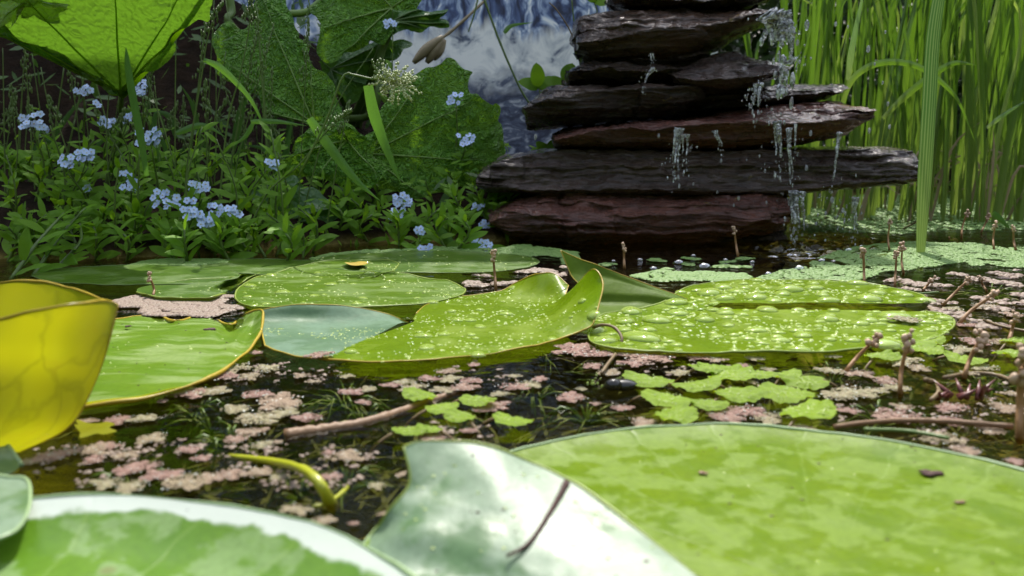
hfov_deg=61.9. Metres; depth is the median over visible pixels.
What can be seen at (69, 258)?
leafy shoot
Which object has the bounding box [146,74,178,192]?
seeding grass
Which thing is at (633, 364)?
azolla clump
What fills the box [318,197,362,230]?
leafy shoot
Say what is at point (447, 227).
leafy shoot
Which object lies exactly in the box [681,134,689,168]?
water stream
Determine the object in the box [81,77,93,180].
seeding grass
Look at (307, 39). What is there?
seeding grass
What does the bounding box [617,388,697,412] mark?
toothed leaf
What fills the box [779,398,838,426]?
toothed leaf
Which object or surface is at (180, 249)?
leafy shoot
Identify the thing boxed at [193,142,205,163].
long grass
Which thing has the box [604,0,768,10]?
slate slab
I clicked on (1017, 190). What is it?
reed clump
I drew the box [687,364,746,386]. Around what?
toothed leaf
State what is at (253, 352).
azolla clump
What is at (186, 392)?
azolla clump
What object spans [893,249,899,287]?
seed stalk
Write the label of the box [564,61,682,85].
slate slab
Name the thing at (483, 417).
pondweed
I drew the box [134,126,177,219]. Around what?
forget me not
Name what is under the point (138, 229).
leafy shoot
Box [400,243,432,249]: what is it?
forget me not
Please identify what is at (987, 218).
seed stalk
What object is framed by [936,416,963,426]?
azolla clump
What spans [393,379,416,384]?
azolla clump
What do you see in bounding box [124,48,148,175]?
long grass
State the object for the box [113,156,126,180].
leafy shoot
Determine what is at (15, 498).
lily pad
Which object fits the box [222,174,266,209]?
leafy shoot
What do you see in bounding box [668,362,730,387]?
toothed leaf
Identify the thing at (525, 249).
lily pad
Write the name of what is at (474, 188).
leafy shoot
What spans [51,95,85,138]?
long grass
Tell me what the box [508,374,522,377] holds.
azolla clump
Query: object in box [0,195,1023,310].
pond water
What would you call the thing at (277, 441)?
azolla clump
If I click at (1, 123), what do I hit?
seeding grass
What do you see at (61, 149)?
leafy shoot
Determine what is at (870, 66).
single reed
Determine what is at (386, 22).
forget me not
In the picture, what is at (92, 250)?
leafy shoot
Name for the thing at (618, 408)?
azolla clump
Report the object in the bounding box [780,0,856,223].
reed clump
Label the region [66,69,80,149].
seeding grass
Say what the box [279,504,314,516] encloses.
azolla clump
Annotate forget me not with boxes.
[18,111,58,200]
[30,124,66,186]
[55,148,94,220]
[57,154,106,223]
[67,184,105,217]
[71,84,110,179]
[83,115,119,180]
[89,99,126,180]
[96,112,141,180]
[109,170,148,215]
[127,89,151,156]
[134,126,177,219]
[135,79,168,177]
[149,188,183,232]
[161,206,204,244]
[183,197,223,252]
[185,180,210,229]
[193,216,239,258]
[205,202,251,251]
[210,204,250,253]
[261,158,292,233]
[377,18,400,99]
[390,207,418,230]
[390,225,433,247]
[392,192,429,230]
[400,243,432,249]
[446,92,467,159]
[452,133,475,182]
[463,237,504,250]
[468,196,487,217]
[473,219,489,228]
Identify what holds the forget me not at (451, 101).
on the ground at (64, 474)
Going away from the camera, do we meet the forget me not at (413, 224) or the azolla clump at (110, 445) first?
the azolla clump at (110, 445)
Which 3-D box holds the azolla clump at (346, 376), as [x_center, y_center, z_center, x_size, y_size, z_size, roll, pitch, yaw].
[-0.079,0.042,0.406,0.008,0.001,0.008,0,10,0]
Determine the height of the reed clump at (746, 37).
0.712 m
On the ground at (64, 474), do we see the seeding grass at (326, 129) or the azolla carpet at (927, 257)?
the seeding grass at (326, 129)
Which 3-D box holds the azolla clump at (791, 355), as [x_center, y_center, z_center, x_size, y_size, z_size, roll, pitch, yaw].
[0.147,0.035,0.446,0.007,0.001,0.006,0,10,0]
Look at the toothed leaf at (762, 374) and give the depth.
0.40 m
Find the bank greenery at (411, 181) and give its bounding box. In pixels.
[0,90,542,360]
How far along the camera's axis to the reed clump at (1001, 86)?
1.30 m
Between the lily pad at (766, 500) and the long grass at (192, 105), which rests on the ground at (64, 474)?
the long grass at (192, 105)
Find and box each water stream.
[639,67,656,94]
[650,53,655,65]
[667,127,685,188]
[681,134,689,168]
[712,130,722,156]
[744,82,764,127]
[756,6,809,109]
[768,120,786,179]
[784,190,807,250]
[785,56,804,70]
[785,127,798,199]
[793,123,802,158]
[830,132,846,193]
[850,197,861,245]
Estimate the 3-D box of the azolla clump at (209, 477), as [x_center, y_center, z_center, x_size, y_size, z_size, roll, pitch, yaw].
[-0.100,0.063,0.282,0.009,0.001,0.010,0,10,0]
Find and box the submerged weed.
[49,342,1023,519]
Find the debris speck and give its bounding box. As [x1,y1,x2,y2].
[917,469,943,476]
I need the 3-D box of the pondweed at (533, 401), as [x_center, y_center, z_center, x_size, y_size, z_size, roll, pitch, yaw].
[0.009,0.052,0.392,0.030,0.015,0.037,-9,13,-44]
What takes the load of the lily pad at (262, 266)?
on the pond water
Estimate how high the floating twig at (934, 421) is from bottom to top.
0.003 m
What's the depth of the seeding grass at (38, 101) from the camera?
0.93 m
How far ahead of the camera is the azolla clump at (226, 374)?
0.40 m
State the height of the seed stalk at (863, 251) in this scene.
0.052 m
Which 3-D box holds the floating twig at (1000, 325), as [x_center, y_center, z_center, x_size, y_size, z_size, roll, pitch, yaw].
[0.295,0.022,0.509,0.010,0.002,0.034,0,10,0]
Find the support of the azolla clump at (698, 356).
on the pond water
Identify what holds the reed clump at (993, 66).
on the pond water
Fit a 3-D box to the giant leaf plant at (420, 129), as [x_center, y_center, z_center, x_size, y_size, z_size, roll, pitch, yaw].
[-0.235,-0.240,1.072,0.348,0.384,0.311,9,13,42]
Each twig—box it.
[506,480,569,556]
[833,418,1013,429]
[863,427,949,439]
[920,291,938,294]
[923,377,940,401]
[942,371,1008,380]
[983,319,1023,331]
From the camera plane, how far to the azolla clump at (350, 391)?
0.38 m
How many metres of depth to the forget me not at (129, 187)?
0.86 m
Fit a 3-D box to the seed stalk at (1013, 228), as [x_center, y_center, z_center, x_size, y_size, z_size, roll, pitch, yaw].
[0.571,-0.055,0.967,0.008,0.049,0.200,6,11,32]
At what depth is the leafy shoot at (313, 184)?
1.01 m
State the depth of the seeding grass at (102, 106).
1.00 m
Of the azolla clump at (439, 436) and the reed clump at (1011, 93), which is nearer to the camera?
the azolla clump at (439, 436)
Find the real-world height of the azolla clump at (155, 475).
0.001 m
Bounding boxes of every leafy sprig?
[518,63,549,92]
[531,140,554,149]
[543,63,575,85]
[588,0,605,12]
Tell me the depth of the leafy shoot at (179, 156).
0.99 m
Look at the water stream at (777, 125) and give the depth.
0.88 m
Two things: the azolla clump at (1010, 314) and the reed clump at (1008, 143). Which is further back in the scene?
the reed clump at (1008, 143)
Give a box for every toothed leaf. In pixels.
[359,425,427,464]
[394,402,458,439]
[402,387,450,429]
[416,423,453,439]
[436,394,496,419]
[443,408,485,442]
[467,411,533,439]
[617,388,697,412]
[621,370,697,411]
[653,403,698,424]
[659,398,729,424]
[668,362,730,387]
[671,378,725,391]
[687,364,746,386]
[691,386,762,423]
[708,364,754,399]
[735,382,815,404]
[742,368,801,401]
[761,368,801,406]
[773,372,848,400]
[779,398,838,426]
[850,340,936,360]
[855,349,900,384]
[901,334,946,355]
[913,345,944,364]
[913,350,987,372]
[989,336,1023,365]
[992,349,1018,356]
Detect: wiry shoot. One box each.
[468,0,477,31]
[483,0,528,102]
[549,2,571,35]
[571,0,577,59]
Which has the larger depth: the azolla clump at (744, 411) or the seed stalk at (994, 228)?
the seed stalk at (994, 228)
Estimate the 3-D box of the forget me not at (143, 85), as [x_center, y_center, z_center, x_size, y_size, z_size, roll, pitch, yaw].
[-0.410,-0.179,0.970,0.040,0.115,0.042,0,10,0]
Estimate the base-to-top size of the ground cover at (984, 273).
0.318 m
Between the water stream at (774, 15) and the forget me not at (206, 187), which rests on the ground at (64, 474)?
the forget me not at (206, 187)
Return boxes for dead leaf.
[74,419,115,437]
[345,261,367,265]
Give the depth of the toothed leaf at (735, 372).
0.40 m
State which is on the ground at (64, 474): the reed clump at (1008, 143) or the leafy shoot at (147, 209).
the leafy shoot at (147, 209)
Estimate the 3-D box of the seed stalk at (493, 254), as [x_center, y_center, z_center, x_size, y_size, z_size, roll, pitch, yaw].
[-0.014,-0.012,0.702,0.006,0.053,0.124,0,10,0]
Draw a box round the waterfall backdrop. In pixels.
[235,0,717,153]
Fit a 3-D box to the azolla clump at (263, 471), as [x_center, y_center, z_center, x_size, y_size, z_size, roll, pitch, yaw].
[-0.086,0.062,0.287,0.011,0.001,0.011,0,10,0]
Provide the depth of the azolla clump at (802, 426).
0.33 m
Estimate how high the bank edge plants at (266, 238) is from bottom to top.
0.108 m
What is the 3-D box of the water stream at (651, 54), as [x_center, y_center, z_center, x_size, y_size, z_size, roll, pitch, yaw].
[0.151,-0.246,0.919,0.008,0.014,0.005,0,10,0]
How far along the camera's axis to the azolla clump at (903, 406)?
0.36 m
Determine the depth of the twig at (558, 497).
0.22 m
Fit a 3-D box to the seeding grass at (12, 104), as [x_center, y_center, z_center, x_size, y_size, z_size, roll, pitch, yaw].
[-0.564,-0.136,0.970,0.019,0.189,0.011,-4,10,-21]
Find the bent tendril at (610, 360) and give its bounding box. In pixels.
[592,323,622,374]
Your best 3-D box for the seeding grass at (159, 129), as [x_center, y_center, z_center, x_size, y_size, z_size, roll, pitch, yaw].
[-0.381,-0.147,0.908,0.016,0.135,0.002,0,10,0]
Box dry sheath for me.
[412,35,445,63]
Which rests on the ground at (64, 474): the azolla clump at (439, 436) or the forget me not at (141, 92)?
the forget me not at (141, 92)
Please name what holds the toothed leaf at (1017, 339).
on the pond water
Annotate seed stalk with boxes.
[147,271,154,297]
[490,249,497,290]
[621,242,626,269]
[731,226,738,256]
[843,332,882,374]
[859,247,866,280]
[887,218,892,249]
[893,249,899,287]
[897,328,915,397]
[898,241,906,274]
[921,275,935,291]
[940,276,972,306]
[956,289,999,326]
[960,209,970,237]
[961,328,989,379]
[977,275,987,291]
[980,213,990,231]
[991,220,997,248]
[1007,310,1019,341]
[1009,343,1023,444]
[1011,225,1016,250]
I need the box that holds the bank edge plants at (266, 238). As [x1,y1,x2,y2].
[0,188,421,297]
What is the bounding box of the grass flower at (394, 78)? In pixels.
[298,58,422,176]
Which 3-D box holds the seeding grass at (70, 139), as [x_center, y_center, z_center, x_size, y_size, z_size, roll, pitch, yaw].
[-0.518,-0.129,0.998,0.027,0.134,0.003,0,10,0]
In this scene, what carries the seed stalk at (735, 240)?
in the pond water
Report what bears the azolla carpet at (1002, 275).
on the pond water
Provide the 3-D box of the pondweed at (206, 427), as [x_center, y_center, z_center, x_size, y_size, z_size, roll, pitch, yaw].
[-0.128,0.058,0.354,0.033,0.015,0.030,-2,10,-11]
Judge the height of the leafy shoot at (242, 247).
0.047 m
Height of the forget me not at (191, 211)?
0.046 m
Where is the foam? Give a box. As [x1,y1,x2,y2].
[767,237,877,260]
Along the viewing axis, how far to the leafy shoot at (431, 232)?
0.91 m
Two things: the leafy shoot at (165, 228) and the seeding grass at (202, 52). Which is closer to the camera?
the leafy shoot at (165, 228)
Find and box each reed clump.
[743,0,799,85]
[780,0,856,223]
[781,0,816,146]
[800,0,830,208]
[801,1,835,205]
[811,0,877,214]
[820,0,901,222]
[834,0,916,218]
[843,0,908,223]
[860,0,905,200]
[860,0,922,207]
[871,0,958,228]
[872,4,914,201]
[878,0,979,227]
[879,0,988,218]
[882,0,937,210]
[887,0,964,218]
[909,0,999,222]
[922,1,965,198]
[934,0,991,210]
[940,0,1007,200]
[945,0,1012,220]
[948,0,1012,203]
[948,0,1023,214]
[956,0,1023,226]
[966,0,1023,231]
[973,13,1002,182]
[982,0,1023,225]
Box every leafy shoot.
[0,142,31,177]
[0,150,26,212]
[0,150,27,180]
[0,169,22,211]
[0,224,35,262]
[4,201,46,248]
[7,148,40,181]
[8,150,31,175]
[9,205,84,279]
[10,197,66,247]
[20,160,60,200]
[27,204,97,278]
[32,212,89,257]
[36,134,68,179]
[40,125,81,223]
[41,178,81,207]
[45,206,107,242]
[49,145,76,178]
[58,222,101,264]
[65,172,93,203]
[66,129,101,187]
[75,150,101,182]
[75,160,110,196]
[78,216,120,261]
[83,199,122,235]
[96,180,140,220]
[101,216,145,263]
[102,149,130,246]
[111,126,135,198]
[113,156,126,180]
[118,196,151,240]
[120,154,157,190]
[127,141,154,213]
[127,143,155,241]
[132,188,169,232]
[134,148,171,181]
[140,162,164,193]
[145,217,196,257]
[150,213,183,249]
[157,150,192,208]
[159,163,188,198]
[160,213,203,260]
[164,122,218,258]
[165,149,188,176]
[169,193,197,220]
[177,148,205,178]
[179,177,202,206]
[180,140,215,196]
[181,192,230,231]
[194,213,223,257]
[195,152,229,185]
[201,130,218,176]
[201,212,257,258]
[204,131,258,251]
[204,207,239,251]
[207,152,243,182]
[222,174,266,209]
[224,214,258,257]
[225,153,254,179]
[230,160,260,193]
[239,217,279,257]
[240,167,271,226]
[249,146,275,183]
[251,178,289,219]
[252,133,287,232]
[255,175,291,253]
[255,204,301,256]
[257,120,308,255]
[259,137,286,179]
[263,211,306,260]
[264,139,297,236]
[269,153,292,178]
[271,215,326,259]
[291,204,338,253]
[306,163,334,192]
[313,170,332,199]
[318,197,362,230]
[328,176,370,210]
[330,183,364,217]
[339,189,376,223]
[342,203,388,242]
[351,181,393,204]
[362,195,392,231]
[381,208,414,247]
[411,201,447,227]
[413,179,439,206]
[423,202,467,246]
[429,199,471,238]
[433,167,462,194]
[443,183,472,221]
[444,183,460,212]
[447,209,487,249]
[454,199,476,232]
[465,183,485,210]
[474,189,498,219]
[483,192,513,208]
[486,201,506,230]
[498,193,519,202]
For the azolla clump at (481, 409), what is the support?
on the pond water
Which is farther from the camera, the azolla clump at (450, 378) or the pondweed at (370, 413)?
the azolla clump at (450, 378)
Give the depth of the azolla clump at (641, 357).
0.44 m
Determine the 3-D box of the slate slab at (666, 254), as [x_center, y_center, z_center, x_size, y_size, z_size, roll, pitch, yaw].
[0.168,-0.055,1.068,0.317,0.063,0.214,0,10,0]
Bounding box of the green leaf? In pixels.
[503,22,532,33]
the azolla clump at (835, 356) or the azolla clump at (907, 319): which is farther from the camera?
the azolla clump at (907, 319)
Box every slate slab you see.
[476,146,917,195]
[487,193,799,244]
[521,83,704,130]
[523,225,790,270]
[551,100,876,150]
[561,80,754,119]
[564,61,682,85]
[569,7,783,64]
[598,48,711,65]
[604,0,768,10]
[664,51,791,94]
[741,83,849,105]
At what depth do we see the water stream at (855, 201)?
0.91 m
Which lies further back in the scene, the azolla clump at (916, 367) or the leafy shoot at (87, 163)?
the leafy shoot at (87, 163)
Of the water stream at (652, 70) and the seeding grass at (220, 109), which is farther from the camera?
the seeding grass at (220, 109)
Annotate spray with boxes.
[661,113,870,256]
[741,10,811,113]
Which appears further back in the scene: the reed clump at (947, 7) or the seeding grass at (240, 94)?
the reed clump at (947, 7)
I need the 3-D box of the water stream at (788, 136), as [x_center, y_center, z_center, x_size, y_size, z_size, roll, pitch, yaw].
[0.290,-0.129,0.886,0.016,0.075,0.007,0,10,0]
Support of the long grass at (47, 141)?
on the ground at (64, 474)
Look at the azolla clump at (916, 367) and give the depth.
0.42 m
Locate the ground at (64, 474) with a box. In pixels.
[0,0,1023,542]
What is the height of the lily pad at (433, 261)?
0.003 m
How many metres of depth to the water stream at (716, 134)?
0.88 m
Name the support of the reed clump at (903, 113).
on the pond water
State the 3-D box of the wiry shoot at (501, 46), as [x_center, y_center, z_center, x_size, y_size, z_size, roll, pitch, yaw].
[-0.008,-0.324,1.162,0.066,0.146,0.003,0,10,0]
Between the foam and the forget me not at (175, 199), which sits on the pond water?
the foam
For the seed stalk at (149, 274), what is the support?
in the pond water
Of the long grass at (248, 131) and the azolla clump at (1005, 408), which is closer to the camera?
the azolla clump at (1005, 408)
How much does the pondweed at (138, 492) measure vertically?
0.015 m
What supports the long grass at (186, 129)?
on the ground at (64, 474)
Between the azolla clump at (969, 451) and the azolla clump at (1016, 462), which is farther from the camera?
the azolla clump at (969, 451)
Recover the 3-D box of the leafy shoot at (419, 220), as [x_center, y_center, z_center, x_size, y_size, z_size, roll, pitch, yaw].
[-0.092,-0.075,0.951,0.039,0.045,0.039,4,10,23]
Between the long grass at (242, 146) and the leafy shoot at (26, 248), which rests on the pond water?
the leafy shoot at (26, 248)
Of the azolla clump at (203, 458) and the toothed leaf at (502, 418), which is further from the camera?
the toothed leaf at (502, 418)
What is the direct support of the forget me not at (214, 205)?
on the ground at (64, 474)
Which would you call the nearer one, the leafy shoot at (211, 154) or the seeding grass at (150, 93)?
the seeding grass at (150, 93)
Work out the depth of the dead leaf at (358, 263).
0.74 m
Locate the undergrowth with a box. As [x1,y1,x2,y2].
[0,0,477,208]
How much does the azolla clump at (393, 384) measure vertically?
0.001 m
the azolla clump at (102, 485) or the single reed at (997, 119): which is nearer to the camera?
the azolla clump at (102, 485)
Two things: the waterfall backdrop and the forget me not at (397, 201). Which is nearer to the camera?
the forget me not at (397, 201)
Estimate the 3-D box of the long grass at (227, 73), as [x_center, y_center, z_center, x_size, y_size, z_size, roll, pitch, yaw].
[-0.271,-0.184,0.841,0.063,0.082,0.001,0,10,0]
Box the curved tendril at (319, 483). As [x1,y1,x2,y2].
[228,454,339,512]
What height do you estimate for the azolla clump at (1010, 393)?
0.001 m
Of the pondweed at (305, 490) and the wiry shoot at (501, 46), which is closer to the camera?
the pondweed at (305, 490)
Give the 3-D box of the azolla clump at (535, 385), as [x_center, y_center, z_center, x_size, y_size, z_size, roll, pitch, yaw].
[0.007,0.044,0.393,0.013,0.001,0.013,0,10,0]
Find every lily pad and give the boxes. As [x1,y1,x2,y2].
[0,279,118,452]
[0,444,23,474]
[0,474,31,539]
[0,492,415,575]
[32,264,240,285]
[83,309,264,410]
[136,273,257,298]
[195,258,312,274]
[234,259,465,307]
[262,269,603,362]
[313,250,539,272]
[363,422,1023,575]
[368,440,697,575]
[560,250,955,353]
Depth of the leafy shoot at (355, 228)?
0.95 m
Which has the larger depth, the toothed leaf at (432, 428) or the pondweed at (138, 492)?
the toothed leaf at (432, 428)
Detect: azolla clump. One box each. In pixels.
[22,457,46,464]
[30,448,81,462]
[64,443,109,455]
[76,418,99,423]
[82,454,103,464]
[89,477,123,490]
[96,441,120,449]
[102,414,131,425]
[110,449,139,459]
[111,460,149,476]
[115,479,149,493]
[125,413,157,421]
[134,432,166,444]
[139,468,184,481]
[143,462,163,469]
[156,398,168,402]
[161,472,205,491]
[164,386,206,398]
[175,445,200,453]
[190,455,210,461]
[192,386,232,395]
[197,472,221,484]
[208,371,238,380]
[212,467,242,481]
[220,404,250,414]
[223,435,247,443]
[227,362,252,373]
[234,409,283,424]
[235,427,269,436]
[238,372,264,380]
[239,466,272,477]
[241,390,274,398]
[249,350,262,354]
[251,440,272,448]
[254,364,279,372]
[256,391,303,410]
[270,407,299,418]
[270,474,289,479]
[272,440,282,443]
[273,399,304,408]
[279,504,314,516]
[290,413,322,422]
[293,372,310,378]
[303,351,334,358]
[304,379,321,382]
[311,515,337,524]
[320,471,342,480]
[321,449,334,454]
[327,449,365,461]
[337,388,364,394]
[339,374,355,378]
[347,521,359,524]
[354,399,371,404]
[359,385,376,391]
[368,482,386,490]
[378,381,401,387]
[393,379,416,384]
[395,471,406,477]
[397,383,428,391]
[418,375,442,381]
[418,432,449,440]
[429,386,457,393]
[436,368,461,373]
[438,374,463,382]
[448,382,480,391]
[459,377,482,382]
[459,427,477,432]
[467,362,479,366]
[471,406,496,411]
[482,401,510,409]
[489,391,509,396]
[494,383,530,390]
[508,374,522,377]
[517,380,541,388]
[531,376,546,381]
[551,342,599,357]
[556,391,588,402]
[582,349,617,356]
[582,362,602,369]
[596,368,620,375]
[610,405,634,411]
[616,359,645,367]
[617,350,672,364]
[629,417,659,426]
[644,353,681,358]
[665,369,689,376]
[683,353,711,360]
[705,411,746,422]
[708,357,728,362]
[717,403,765,416]
[744,355,765,360]
[750,412,783,424]
[760,367,776,371]
[786,354,797,356]
[792,423,815,429]
[813,367,846,373]
[817,390,856,400]
[822,384,879,398]
[823,354,842,358]
[836,406,861,413]
[841,368,874,378]
[864,387,889,394]
[871,406,924,424]
[873,376,897,384]
[874,356,924,366]
[880,384,911,390]
[887,315,922,322]
[888,403,915,409]
[906,364,930,371]
[916,430,966,444]
[935,401,970,412]
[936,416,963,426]
[942,306,963,310]
[942,344,982,354]
[948,446,982,455]
[953,337,992,345]
[956,322,981,326]
[959,370,979,375]
[970,303,998,309]
[970,364,1000,370]
[975,426,1007,434]
[987,402,1015,413]
[988,338,1016,347]
[998,311,1023,316]
[999,391,1015,396]
[1002,457,1023,465]
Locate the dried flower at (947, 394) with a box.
[933,378,995,400]
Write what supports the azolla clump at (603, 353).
on the pond water
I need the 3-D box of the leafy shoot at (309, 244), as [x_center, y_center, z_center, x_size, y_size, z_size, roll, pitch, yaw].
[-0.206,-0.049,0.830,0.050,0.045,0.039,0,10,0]
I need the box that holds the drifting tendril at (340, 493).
[312,485,349,507]
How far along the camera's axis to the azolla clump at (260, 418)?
0.34 m
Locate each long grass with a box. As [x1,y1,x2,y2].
[30,130,49,143]
[33,138,64,150]
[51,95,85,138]
[95,140,110,154]
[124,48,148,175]
[144,131,173,174]
[148,111,164,150]
[151,118,161,167]
[156,166,172,178]
[159,111,178,137]
[175,123,224,136]
[177,148,186,176]
[180,84,201,138]
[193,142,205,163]
[203,58,270,141]
[231,89,253,149]
[231,124,253,147]
[232,106,260,168]
[244,145,276,175]
[251,118,305,125]
[281,117,292,157]
[286,119,293,136]
[306,116,379,200]
[363,85,400,183]
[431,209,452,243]
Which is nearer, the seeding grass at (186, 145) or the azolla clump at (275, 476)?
the azolla clump at (275, 476)
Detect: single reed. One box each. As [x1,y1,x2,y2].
[832,59,975,142]
[846,0,862,79]
[882,60,974,118]
[916,0,944,270]
[986,102,1023,128]
[992,211,1009,228]
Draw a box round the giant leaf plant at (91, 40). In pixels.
[0,0,212,175]
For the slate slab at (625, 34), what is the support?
on the slate slab at (686, 58)
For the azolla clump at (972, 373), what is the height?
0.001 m
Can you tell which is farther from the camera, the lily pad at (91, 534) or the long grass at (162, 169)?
the long grass at (162, 169)
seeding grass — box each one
[0,95,17,136]
[2,48,5,197]
[5,89,16,148]
[7,84,20,149]
[15,54,24,178]
[19,63,23,148]
[20,49,35,189]
[22,96,31,149]
[31,105,46,183]
[32,53,49,178]
[40,67,58,166]
[47,95,73,176]
[48,67,64,178]
[62,120,75,171]
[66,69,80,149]
[68,77,84,152]
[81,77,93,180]
[94,107,127,170]
[96,84,113,151]
[105,107,126,183]
[106,93,110,186]
[109,96,118,175]
[129,117,136,195]
[139,71,154,130]
[144,72,153,125]
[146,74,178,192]
[154,85,160,187]
[163,100,177,137]
[173,116,195,177]
[174,41,176,194]
[178,94,187,160]
[184,1,223,192]
[189,21,206,171]
[191,95,228,169]
[198,78,211,180]
[204,51,225,180]
[207,0,214,131]
[214,77,216,182]
[217,61,246,161]
[218,0,256,204]
[222,137,232,153]
[225,0,249,160]
[228,30,257,182]
[232,123,243,162]
[234,22,273,176]
[237,108,351,251]
[239,82,246,161]
[251,93,257,152]
[254,0,268,176]
[257,8,270,175]
[261,59,265,174]
[266,67,274,146]
[269,113,287,158]
[298,17,311,222]
[300,0,309,135]
[304,48,373,205]
[325,100,350,233]
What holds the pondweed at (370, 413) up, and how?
on the pond water
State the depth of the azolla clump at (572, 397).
0.37 m
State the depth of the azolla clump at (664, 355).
0.44 m
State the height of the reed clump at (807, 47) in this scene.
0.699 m
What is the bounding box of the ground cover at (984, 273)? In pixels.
[863,154,1023,299]
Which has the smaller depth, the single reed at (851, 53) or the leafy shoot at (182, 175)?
the leafy shoot at (182, 175)
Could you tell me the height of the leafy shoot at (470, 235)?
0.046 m
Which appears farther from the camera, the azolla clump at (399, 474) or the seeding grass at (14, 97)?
the seeding grass at (14, 97)
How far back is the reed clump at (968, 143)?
1.20 m
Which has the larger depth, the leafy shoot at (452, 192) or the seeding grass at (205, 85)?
the leafy shoot at (452, 192)
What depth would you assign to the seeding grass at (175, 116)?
0.92 m
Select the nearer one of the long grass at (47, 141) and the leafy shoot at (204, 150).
the leafy shoot at (204, 150)
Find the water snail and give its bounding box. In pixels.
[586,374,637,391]
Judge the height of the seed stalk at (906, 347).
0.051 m
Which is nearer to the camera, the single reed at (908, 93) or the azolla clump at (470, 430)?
the azolla clump at (470, 430)
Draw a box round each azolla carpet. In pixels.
[112,294,248,317]
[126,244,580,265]
[462,265,566,286]
[598,256,755,269]
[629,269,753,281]
[756,241,1023,280]
[800,194,1023,233]
[883,269,1023,328]
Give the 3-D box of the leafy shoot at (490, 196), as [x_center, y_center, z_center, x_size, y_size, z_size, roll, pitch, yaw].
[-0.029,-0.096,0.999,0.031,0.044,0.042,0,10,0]
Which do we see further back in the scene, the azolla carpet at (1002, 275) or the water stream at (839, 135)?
the water stream at (839, 135)
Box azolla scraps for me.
[32,350,1007,490]
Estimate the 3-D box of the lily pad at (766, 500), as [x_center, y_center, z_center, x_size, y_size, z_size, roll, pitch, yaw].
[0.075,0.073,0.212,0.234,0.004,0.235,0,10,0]
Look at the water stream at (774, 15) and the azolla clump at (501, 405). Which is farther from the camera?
the water stream at (774, 15)
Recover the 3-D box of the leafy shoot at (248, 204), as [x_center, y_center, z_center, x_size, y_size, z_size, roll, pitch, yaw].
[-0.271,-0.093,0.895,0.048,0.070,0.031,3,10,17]
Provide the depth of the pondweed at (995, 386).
0.41 m
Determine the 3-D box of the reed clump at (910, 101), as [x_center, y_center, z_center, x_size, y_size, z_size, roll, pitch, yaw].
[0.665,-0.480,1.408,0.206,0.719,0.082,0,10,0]
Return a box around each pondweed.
[71,468,199,497]
[148,397,239,440]
[162,408,235,444]
[172,424,278,481]
[259,356,340,381]
[264,468,346,515]
[292,379,404,425]
[309,463,403,512]
[322,361,426,381]
[324,403,393,444]
[457,408,519,439]
[485,349,578,382]
[506,382,563,426]
[527,403,635,439]
[796,361,886,399]
[831,399,942,435]
[879,278,959,303]
[881,345,995,370]
[926,283,1021,306]
[939,372,1016,401]
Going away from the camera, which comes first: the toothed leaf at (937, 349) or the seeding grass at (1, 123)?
the toothed leaf at (937, 349)
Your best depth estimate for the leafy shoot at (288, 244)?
0.79 m
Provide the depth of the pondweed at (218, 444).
0.33 m
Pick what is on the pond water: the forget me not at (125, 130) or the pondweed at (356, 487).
the pondweed at (356, 487)
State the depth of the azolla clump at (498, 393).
0.38 m
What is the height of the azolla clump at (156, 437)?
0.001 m
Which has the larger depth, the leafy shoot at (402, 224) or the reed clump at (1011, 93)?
the reed clump at (1011, 93)
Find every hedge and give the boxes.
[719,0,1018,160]
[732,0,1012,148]
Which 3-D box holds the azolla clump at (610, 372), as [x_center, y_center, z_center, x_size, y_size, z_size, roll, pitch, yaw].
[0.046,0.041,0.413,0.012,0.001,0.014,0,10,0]
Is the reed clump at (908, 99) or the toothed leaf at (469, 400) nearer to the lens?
the toothed leaf at (469, 400)
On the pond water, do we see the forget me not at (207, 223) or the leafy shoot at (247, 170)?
the forget me not at (207, 223)
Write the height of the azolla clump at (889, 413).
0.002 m
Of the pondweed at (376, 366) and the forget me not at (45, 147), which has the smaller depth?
the pondweed at (376, 366)
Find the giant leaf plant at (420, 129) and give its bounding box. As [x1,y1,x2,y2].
[212,0,505,228]
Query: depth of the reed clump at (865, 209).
1.22 m
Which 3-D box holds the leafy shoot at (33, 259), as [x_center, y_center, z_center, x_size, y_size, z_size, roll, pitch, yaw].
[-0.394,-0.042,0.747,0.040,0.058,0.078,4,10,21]
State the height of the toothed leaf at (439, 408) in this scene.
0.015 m
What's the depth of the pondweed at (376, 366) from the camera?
0.45 m
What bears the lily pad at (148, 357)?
on the pond water
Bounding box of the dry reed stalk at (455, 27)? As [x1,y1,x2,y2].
[443,0,486,37]
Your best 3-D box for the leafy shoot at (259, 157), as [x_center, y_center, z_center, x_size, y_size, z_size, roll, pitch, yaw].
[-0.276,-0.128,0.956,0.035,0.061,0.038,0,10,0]
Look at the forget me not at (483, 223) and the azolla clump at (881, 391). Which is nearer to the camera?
the azolla clump at (881, 391)
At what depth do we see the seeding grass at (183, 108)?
1.10 m
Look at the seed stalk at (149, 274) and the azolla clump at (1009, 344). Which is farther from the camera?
the seed stalk at (149, 274)
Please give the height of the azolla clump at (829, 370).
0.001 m
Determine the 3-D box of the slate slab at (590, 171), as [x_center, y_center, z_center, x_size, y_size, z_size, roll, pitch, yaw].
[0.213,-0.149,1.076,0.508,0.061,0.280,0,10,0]
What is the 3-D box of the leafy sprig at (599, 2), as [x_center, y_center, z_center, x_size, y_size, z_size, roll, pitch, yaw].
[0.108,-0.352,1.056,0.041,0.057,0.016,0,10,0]
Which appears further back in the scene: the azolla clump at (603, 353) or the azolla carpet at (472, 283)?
the azolla carpet at (472, 283)
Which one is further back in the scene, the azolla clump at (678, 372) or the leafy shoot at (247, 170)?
the leafy shoot at (247, 170)
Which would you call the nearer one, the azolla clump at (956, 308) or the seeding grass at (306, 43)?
the azolla clump at (956, 308)
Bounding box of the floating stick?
[284,391,462,443]
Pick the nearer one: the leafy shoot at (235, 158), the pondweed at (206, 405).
the pondweed at (206, 405)

